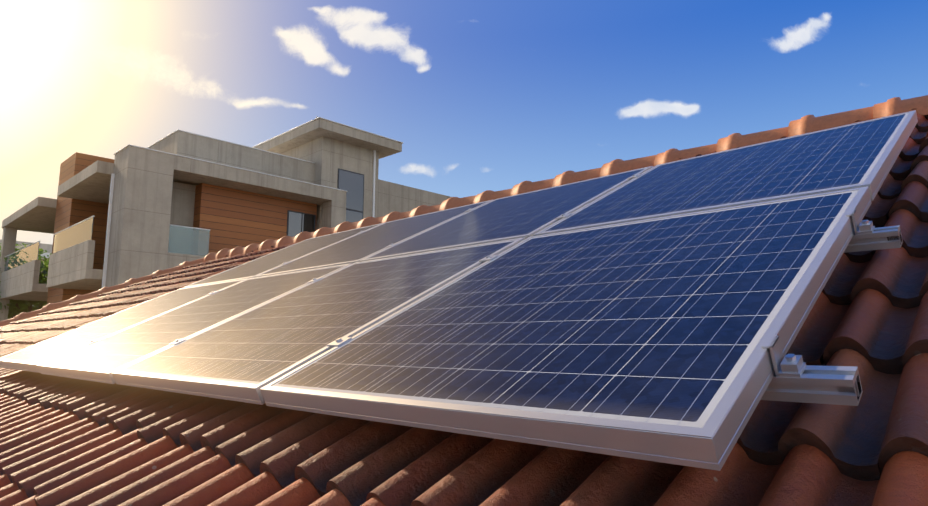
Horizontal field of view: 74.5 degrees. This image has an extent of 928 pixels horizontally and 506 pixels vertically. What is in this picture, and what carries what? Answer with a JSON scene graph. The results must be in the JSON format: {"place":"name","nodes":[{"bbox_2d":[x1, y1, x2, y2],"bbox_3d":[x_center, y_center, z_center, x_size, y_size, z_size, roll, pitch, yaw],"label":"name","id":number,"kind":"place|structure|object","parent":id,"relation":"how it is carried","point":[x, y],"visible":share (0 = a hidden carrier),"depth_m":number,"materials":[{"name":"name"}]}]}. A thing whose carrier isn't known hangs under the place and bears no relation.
{"place":"outdoors","nodes":[
{"label":"outdoors","id":0,"kind":"place"},
{"bbox_2d":[0,117,450,320],"bbox_3d":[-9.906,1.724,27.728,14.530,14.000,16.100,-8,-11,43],"label":"neighbour house","id":1,"kind":"structure","parent":0,"point":[177,197],"depth_m":21.55,"materials":[{"name":"concrete"}]},
{"bbox_2d":[0,0,927,243],"label":"sky","id":2,"kind":"structure","parent":0,"point":[479,96],"materials":[{"name":"blue"}]},
{"label":"ground","id":3,"kind":"structure","parent":0,"visible":0},
{"bbox_2d":[0,243,51,318],"bbox_3d":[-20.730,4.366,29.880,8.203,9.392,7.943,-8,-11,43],"label":"tree","id":4,"kind":"object","parent":3,"relation":"on","point":[23,305],"depth_m":28.73,"materials":[{"name":"green plant"}]},
{"bbox_2d":[0,239,52,305],"bbox_3d":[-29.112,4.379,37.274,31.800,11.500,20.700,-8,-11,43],"label":"houses","id":5,"kind":"structure","parent":3,"relation":"on","point":[47,247],"depth_m":42.27,"materials":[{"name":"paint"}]},
{"bbox_2d":[820,136,926,467],"bbox_3d":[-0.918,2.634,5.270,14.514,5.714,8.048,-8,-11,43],"label":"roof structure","id":6,"kind":"object","parent":3,"relation":"on","point":[821,358],"depth_m":1.66,"materials":[{"name":"brown"}]},
{"bbox_2d":[0,108,927,505],"bbox_3d":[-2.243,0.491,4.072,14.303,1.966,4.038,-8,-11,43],"label":"roof tiles","id":7,"kind":"object","parent":6,"relation":"on","point":[72,442],"visible":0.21,"depth_m":1.13,"materials":[{"name":"ceramic"}]},
{"bbox_2d":[761,225,902,405],"bbox_3d":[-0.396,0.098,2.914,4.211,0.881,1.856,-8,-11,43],"label":"rails","id":8,"kind":"object","parent":7,"relation":"on","point":[837,385],"visible":0.08,"depth_m":0.80,"materials":[{"name":"silver metal"}]},
{"bbox_2d":[0,110,917,470],"bbox_3d":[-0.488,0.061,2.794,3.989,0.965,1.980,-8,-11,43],"label":"panel frames","id":9,"kind":"structure","parent":8,"relation":"on","point":[710,444],"depth_m":1.04,"materials":[{"name":"silver metal"}]},
{"bbox_2d":[0,113,908,427],"bbox_3d":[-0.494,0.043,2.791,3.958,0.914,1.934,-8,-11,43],"label":"glass panel","id":10,"kind":"object","parent":9,"relation":"in","point":[662,321],"visible":1,"depth_m":1.52,"materials":[{"name":"blue glass"}]},
{"bbox_2d":[36,174,874,377],"bbox_3d":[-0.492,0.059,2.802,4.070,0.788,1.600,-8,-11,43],"label":"clamps","id":11,"kind":"object","parent":9,"relation":"attached to","point":[790,365],"visible":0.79,"depth_m":0.83,"materials":[{"name":"silver metal"}]},
{"bbox_2d":[0,95,927,326],"bbox_3d":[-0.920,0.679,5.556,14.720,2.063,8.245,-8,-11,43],"label":"ridge caps","id":12,"kind":"object","parent":6,"relation":"on","point":[813,123],"visible":0.46,"depth_m":3.95,"materials":[{"name":"orange tile"}]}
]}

